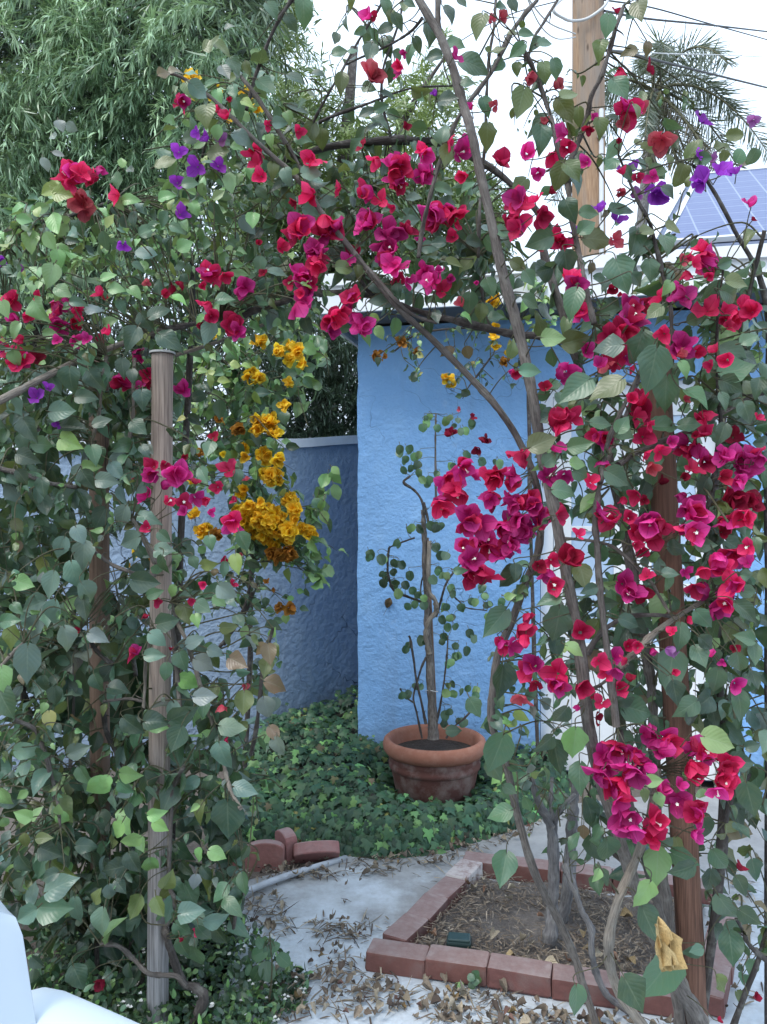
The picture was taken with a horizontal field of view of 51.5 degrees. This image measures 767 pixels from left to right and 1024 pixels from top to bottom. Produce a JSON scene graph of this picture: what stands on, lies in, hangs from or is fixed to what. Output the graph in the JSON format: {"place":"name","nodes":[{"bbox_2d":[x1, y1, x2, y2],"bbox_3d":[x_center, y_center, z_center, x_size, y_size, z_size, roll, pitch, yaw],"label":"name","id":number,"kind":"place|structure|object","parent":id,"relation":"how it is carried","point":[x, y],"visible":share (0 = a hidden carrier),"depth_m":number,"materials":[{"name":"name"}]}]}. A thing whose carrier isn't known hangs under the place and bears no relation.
{"place":"outdoors","nodes":[
{"label":"outdoors","id":0,"kind":"place"},
{"bbox_2d":[0,764,713,1017],"bbox_3d":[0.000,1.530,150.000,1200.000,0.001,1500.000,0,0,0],"label":"ground","id":1,"kind":"structure","parent":0,"point":[194,845],"depth_m":3.62,"materials":[{"name":"soil"}]},
{"bbox_2d":[44,630,149,851],"bbox_3d":[-1.110,0.936,3.135,0.474,1.187,0.146,0,0,0],"label":"broad leaf plant","id":2,"kind":"object","parent":1,"relation":"on","point":[81,677],"visible":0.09,"depth_m":3.16,"materials":[{"name":"green plant"}]},
{"bbox_2d":[89,360,109,870],"bbox_3d":[-0.971,0.518,2.720,0.072,2.063,0.067,0,0,0],"label":"wooden post","id":3,"kind":"object","parent":1,"relation":"on","point":[98,566],"visible":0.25,"depth_m":2.69,"materials":[{"name":"brown wood"}]},
{"bbox_2d":[0,121,247,930],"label":"bougainvillea","id":4,"kind":"object","parent":1,"relation":"on","point":[196,170],"visible":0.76,"depth_m":2.34,"materials":[{"name":"purple plant"}]},
{"bbox_2d":[146,349,175,1023],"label":"wooden post","id":5,"kind":"object","parent":1,"relation":"on","point":[162,360],"visible":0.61,"depth_m":2.27,"materials":[{"name":"wood"}]},
{"bbox_2d":[175,323,263,356],"bbox_3d":[-0.432,-0.580,2.521,0.499,0.241,0.034,0,0,-44],"label":"bamboo rod","id":6,"kind":"object","parent":5,"relation":"attached to","point":[194,349],"visible":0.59,"depth_m":2.39,"materials":[{"name":"beige plant"}]},
{"bbox_2d":[0,0,326,432],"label":"fern pine","id":7,"kind":"object","parent":1,"relation":"on","point":[65,56],"visible":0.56,"depth_m":4.34,"materials":[{"name":"green plant"}]},
{"bbox_2d":[0,23,335,1023],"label":"bougainvillea","id":8,"kind":"object","parent":1,"relation":"on","point":[102,911],"visible":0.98,"depth_m":2.21,"materials":[{"name":"green plant"}]},
{"bbox_2d":[0,340,123,404],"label":"bamboo rod","id":9,"kind":"object","parent":8,"relation":"on","point":[17,391],"visible":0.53,"depth_m":2.14,"materials":[{"name":"beige plant"}]},
{"bbox_2d":[0,229,357,440],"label":"fern pine","id":10,"kind":"object","parent":1,"relation":"on","point":[341,391],"visible":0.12,"depth_m":6.65,"materials":[{"name":"green plant"}]},
{"bbox_2d":[0,435,358,770],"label":"garden wall","id":11,"kind":"structure","parent":1,"relation":"on","point":[317,642],"depth_m":5.12,"materials":[{"name":"blue paint"}]},
{"bbox_2d":[245,839,284,871],"bbox_3d":[-0.508,1.490,3.416,0.165,0.150,0.056,0,-6,-3],"label":"edging stone","id":12,"kind":"object","parent":1,"relation":"on","point":[272,852],"visible":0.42,"depth_m":3.39,"materials":[{"name":"red brick"}]},
{"bbox_2d":[275,827,296,864],"bbox_3d":[-0.428,1.483,3.508,0.056,0.165,0.120,-3,2,-33],"label":"edging stone","id":13,"kind":"object","parent":1,"relation":"on","point":[286,837],"visible":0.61,"depth_m":3.46,"materials":[{"name":"red brick"}]},
{"bbox_2d":[293,840,339,862],"bbox_3d":[-0.294,1.485,3.473,0.200,0.110,0.056,0,43,-9],"label":"edging stone","id":14,"kind":"object","parent":1,"relation":"on","point":[313,851],"visible":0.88,"depth_m":3.44,"materials":[{"name":"red brick"}]},
{"bbox_2d":[210,0,531,435],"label":"fern pine","id":15,"kind":"object","parent":1,"relation":"on","point":[346,130],"visible":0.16,"depth_m":7.64,"materials":[{"name":"green plant"}]},
{"bbox_2d":[170,0,599,1023],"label":"bougainvillea","id":16,"kind":"object","parent":1,"relation":"on","point":[388,292],"visible":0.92,"depth_m":2.18,"materials":[{"name":"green plant"}]},
{"bbox_2d":[230,685,570,859],"bbox_3d":[0.115,1.371,4.903,1.822,0.429,2.854,0,0,0],"label":"ivy","id":17,"kind":"object","parent":1,"relation":"on","point":[330,773],"visible":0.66,"depth_m":3.80,"materials":[{"name":"green plant"}]},
{"bbox_2d":[125,67,348,769],"bbox_3d":[-0.723,-0.051,3.536,1.553,2.855,1.314,0,0,41],"label":"bougainvillea","id":18,"kind":"object","parent":17,"relation":"on","point":[269,527],"visible":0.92,"depth_m":3.56,"materials":[{"name":"yellow plant"}]},
{"bbox_2d":[383,724,485,802],"bbox_3d":[0.267,1.352,4.160,0.542,0.356,0.542,0,0,0],"label":"flower pot","id":19,"kind":"object","parent":1,"relation":"on","point":[443,769],"visible":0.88,"depth_m":3.98,"materials":[{"name":"ceramic"}]},
{"bbox_2d":[365,406,505,739],"bbox_3d":[0.270,0.319,4.136,0.730,1.744,0.188,0,0,0],"label":"bougainvillea","id":20,"kind":"object","parent":19,"relation":"in","point":[428,579],"visible":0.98,"depth_m":4.13,"materials":[{"name":"green plant"}]},
{"bbox_2d":[425,538,437,705],"bbox_3d":[0.252,0.660,4.160,0.070,1.051,0.063,0,0,0],"label":"plant stake","id":21,"kind":"object","parent":20,"relation":"attached to","point":[430,600],"visible":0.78,"depth_m":4.17,"materials":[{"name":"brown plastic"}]},
{"bbox_2d":[369,274,573,764],"bbox_3d":[0.464,0.202,4.152,1.076,2.863,0.451,0,0,0],"label":"bougainvillea","id":22,"kind":"object","parent":1,"relation":"on","point":[449,380],"visible":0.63,"depth_m":4.20,"materials":[{"name":"green plant"}]},
{"bbox_2d":[314,176,766,797],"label":"house","id":23,"kind":"structure","parent":1,"relation":"on","point":[394,404],"depth_m":4.62,"materials":[{"name":"blue paint"}]},
{"bbox_2d":[384,598,391,613],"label":"dried leaf","id":24,"kind":"object","parent":23,"relation":"attached to","point":[388,602],"visible":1,"depth_m":4.69,"materials":[{"name":"brown plant"}]},
{"bbox_2d":[554,397,631,769],"bbox_3d":[1.194,0.411,4.547,0.433,2.138,0.040,0,0,13],"label":"door","id":25,"kind":"structure","parent":23,"relation":"in","point":[606,730],"depth_m":4.55,"materials":[{"name":"white paint"}]},
{"bbox_2d":[632,398,714,779],"bbox_3d":[1.620,0.411,4.448,0.433,2.138,0.040,0,0,13],"label":"door","id":26,"kind":"structure","parent":23,"relation":"in","point":[709,444],"depth_m":4.42,"materials":[{"name":"white paint"}]},
{"bbox_2d":[664,167,766,244],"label":"solar panel","id":27,"kind":"object","parent":23,"relation":"on","point":[699,213],"visible":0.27,"depth_m":4.37,"materials":[{"name":"glass"}]},
{"bbox_2d":[375,0,766,1023],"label":"bougainvillea","id":28,"kind":"object","parent":1,"relation":"on","point":[715,512],"visible":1,"depth_m":1.91,"materials":[{"name":"green plant"}]},
{"bbox_2d":[654,916,687,971],"bbox_3d":[0.609,0.933,1.684,0.066,0.110,0.083,0,0,16],"label":"dried leaf","id":29,"kind":"object","parent":28,"relation":"hanging from","point":[668,947],"visible":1,"depth_m":1.69,"materials":[{"name":"yellow plant"}]},
{"bbox_2d":[572,0,605,255],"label":"utility pole","id":30,"kind":"object","parent":1,"relation":"on","point":[592,189],"visible":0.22,"depth_m":7.36,"materials":[{"name":"orange wood"}]},
{"bbox_2d":[395,0,562,97],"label":"overhead cable","id":31,"kind":"object","parent":30,"relation":"attached to","point":[508,14],"visible":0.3,"depth_m":8.37,"materials":[{"name":"grey plastic"}]},
{"bbox_2d":[527,0,575,39],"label":"overhead cable","id":32,"kind":"object","parent":30,"relation":"attached to","point":[544,30],"visible":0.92,"depth_m":6.77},
{"bbox_2d":[529,0,575,34],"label":"overhead cable","id":33,"kind":"object","parent":30,"relation":"attached to","point":[540,14],"visible":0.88,"depth_m":6.97,"materials":[{"name":"grey plastic"}]},
{"bbox_2d":[552,0,608,22],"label":"overhead cable","id":34,"kind":"object","parent":30,"relation":"attached to","point":[555,13],"visible":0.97,"depth_m":7.30,"materials":[{"name":"white plastic"}]},
{"bbox_2d":[603,10,766,31],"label":"overhead cable","id":35,"kind":"object","parent":30,"relation":"attached to","point":[662,20],"visible":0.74,"depth_m":9.44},
{"bbox_2d":[604,0,766,39],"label":"overhead cable","id":36,"kind":"object","parent":30,"relation":"attached to","point":[686,17],"visible":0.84,"depth_m":9.27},
{"bbox_2d":[605,49,766,87],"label":"overhead cable","id":37,"kind":"object","parent":30,"relation":"attached to","point":[684,67],"visible":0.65,"depth_m":10.12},
{"bbox_2d":[613,49,763,56],"bbox_3d":[4.764,-6.438,11.191,0.041,4.276,9.323,0,0,35],"label":"overhead cable","id":38,"kind":"object","parent":30,"relation":"attached to","point":[693,54],"visible":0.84,"depth_m":9.76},
{"bbox_2d":[430,88,766,1023],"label":"bougainvillea","id":39,"kind":"object","parent":1,"relation":"on","point":[682,172],"visible":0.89,"depth_m":2.06,"materials":[{"name":"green plant"}]},
{"bbox_2d":[546,15,766,228],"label":"palm tree","id":40,"kind":"object","parent":1,"relation":"on","point":[652,123],"visible":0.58,"depth_m":12.85,"materials":[{"name":"green plant"}]},
{"bbox_2d":[647,369,708,1023],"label":"wooden post","id":41,"kind":"object","parent":1,"relation":"on","point":[689,927],"visible":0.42,"depth_m":2.09,"materials":[{"name":"brown wood"}]},
{"bbox_2d":[0,0,766,439],"label":"sky","id":42,"kind":"structure","parent":0,"point":[750,14],"materials":[{"name":"white"}]},
{"bbox_2d":[176,796,763,1023],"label":"concrete path","id":43,"kind":"structure","parent":0,"point":[397,896],"depth_m":3.00,"materials":[{"name":"grey concrete"}]},
{"bbox_2d":[0,901,138,1023],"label":"garden chair","id":44,"kind":"object","parent":43,"relation":"on","point":[21,1002],"visible":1,"depth_m":1.47,"materials":[{"name":"white plastic"}]},
{"bbox_2d":[26,892,312,1023],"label":"ground cover","id":45,"kind":"object","parent":43,"relation":"on","point":[131,1003],"visible":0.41,"depth_m":2.42,"materials":[{"name":"green plant"}]},
{"bbox_2d":[250,932,290,1003],"bbox_3d":[-0.345,1.395,2.421,0.125,0.231,0.022,0,0,0],"label":"seedling","id":46,"kind":"object","parent":43,"relation":"on","point":[266,969],"visible":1,"depth_m":2.42,"materials":[{"name":"green plant"}]},
{"bbox_2d":[247,855,347,894],"bbox_3d":[-0.391,1.510,3.289,0.621,0.053,0.037,0,0,-44],"label":"pipe","id":47,"kind":"object","parent":43,"relation":"on","point":[273,880],"visible":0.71,"depth_m":3.29,"materials":[{"name":"grey plastic"}]},
{"bbox_2d":[365,938,429,978],"bbox_3d":[0.048,1.496,2.665,0.204,0.069,0.102,1,0,13],"label":"brick","id":48,"kind":"object","parent":43,"relation":"on","point":[400,958],"visible":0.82,"depth_m":2.63,"materials":[{"name":"red brick"}]},
{"bbox_2d":[383,913,428,943],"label":"brick","id":49,"kind":"object","parent":43,"relation":"on","point":[406,927],"visible":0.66,"depth_m":2.79,"materials":[{"name":"red brick"}]},
{"bbox_2d":[407,892,447,929],"bbox_3d":[0.164,1.494,2.958,0.100,0.068,0.176,1,2,28],"label":"brick","id":50,"kind":"object","parent":43,"relation":"on","point":[429,906],"visible":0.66,"depth_m":2.95,"materials":[{"name":"red brick"}]},
{"bbox_2d":[427,876,466,909],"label":"brick","id":51,"kind":"object","parent":43,"relation":"on","point":[447,887],"visible":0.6,"depth_m":3.10,"materials":[{"name":"red brick"}]},
{"bbox_2d":[425,944,489,986],"bbox_3d":[0.244,1.489,2.613,0.204,0.069,0.102,-1,0,15],"label":"brick","id":52,"kind":"object","parent":43,"relation":"on","point":[456,964],"visible":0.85,"depth_m":2.58,"materials":[{"name":"red brick"}]},
{"bbox_2d":[446,859,482,889],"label":"brick","id":53,"kind":"object","parent":43,"relation":"on","point":[461,869],"visible":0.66,"depth_m":3.24,"materials":[{"name":"grey brick"}]},
{"bbox_2d":[455,970,481,989],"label":"weed","id":54,"kind":"object","parent":43,"relation":"on","point":[474,979],"visible":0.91,"depth_m":2.52,"materials":[{"name":"green plant"}]},
{"bbox_2d":[463,851,509,878],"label":"brick","id":55,"kind":"object","parent":43,"relation":"on","point":[485,859],"visible":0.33,"depth_m":3.35,"materials":[{"name":"red brick"}]},
{"bbox_2d":[243,819,763,1023],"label":"leaf litter","id":56,"kind":"object","parent":43,"relation":"on","point":[562,1014],"visible":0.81,"depth_m":2.51,"materials":[{"name":"brown plant"}]},
{"bbox_2d":[487,953,552,997],"bbox_3d":[0.440,1.490,2.559,0.204,0.069,0.102,1,-1,15],"label":"brick","id":57,"kind":"object","parent":43,"relation":"on","point":[528,976],"visible":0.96,"depth_m":2.53,"materials":[{"name":"red brick"}]},
{"bbox_2d":[510,856,560,882],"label":"brick","id":58,"kind":"object","parent":43,"relation":"on","point":[522,871],"visible":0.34,"depth_m":3.28,"materials":[{"name":"red brick"}]},
{"bbox_2d":[411,871,703,977],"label":"bark mulch","id":59,"kind":"object","parent":43,"relation":"on","point":[626,913],"visible":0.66,"depth_m":2.83,"materials":[{"name":"brown wood"}]},
{"bbox_2d":[446,932,471,948],"bbox_3d":[0.259,1.474,2.720,0.085,0.048,0.062,0,0,9],"label":"valve box","id":60,"kind":"object","parent":59,"relation":"on","point":[459,939],"visible":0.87,"depth_m":2.70,"materials":[{"name":"green plastic"}]},
{"bbox_2d":[516,767,640,1014],"bbox_3d":[0.596,1.213,2.657,0.327,0.712,0.643,0,0,0],"label":"shrub","id":61,"kind":"object","parent":59,"relation":"on","point":[550,816],"visible":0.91,"depth_m":2.72,"materials":[{"name":"grey plant"}]},
{"bbox_2d":[552,963,617,1008],"bbox_3d":[0.636,1.493,2.507,0.204,0.069,0.102,0,-1,14],"label":"brick","id":62,"kind":"object","parent":43,"relation":"on","point":[562,980],"visible":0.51,"depth_m":2.48,"materials":[{"name":"red brick"}]},
{"bbox_2d":[561,861,611,892],"bbox_3d":[0.831,1.493,3.255,0.204,0.069,0.102,1,1,14],"label":"brick","id":63,"kind":"object","parent":43,"relation":"on","point":[584,874],"visible":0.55,"depth_m":3.21,"materials":[{"name":"red brick"}]},
{"bbox_2d":[612,868,658,894],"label":"brick","id":64,"kind":"object","parent":43,"relation":"on","point":[615,883],"visible":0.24,"depth_m":3.18,"materials":[{"name":"red brick"}]},
{"bbox_2d":[619,972,673,1017],"bbox_3d":[0.831,1.492,2.455,0.204,0.069,0.102,2,1,14],"label":"brick","id":65,"kind":"object","parent":43,"relation":"on","point":[659,1005],"visible":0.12,"depth_m":2.40,"materials":[{"name":"red brick"}]},
{"bbox_2d":[668,875,712,904],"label":"brick","id":66,"kind":"object","parent":43,"relation":"on","point":[670,881],"depth_m":3.10,"materials":[{"name":"red brick"}]},
{"bbox_2d":[708,962,730,1018],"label":"brick","id":67,"kind":"object","parent":43,"relation":"on","point":[718,1000],"visible":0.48,"depth_m":2.42,"materials":[{"name":"red brick"}]},
{"bbox_2d":[704,932,734,984],"bbox_3d":[1.125,1.499,2.672,0.102,0.069,0.204,1,1,28],"label":"brick","id":68,"kind":"object","parent":43,"relation":"on","point":[720,958],"visible":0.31,"depth_m":2.61,"materials":[{"name":"red brick"}]},
{"bbox_2d":[707,916,741,935],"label":"brick","id":69,"kind":"object","parent":43,"relation":"on","point":[722,921],"visible":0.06,"depth_m":2.85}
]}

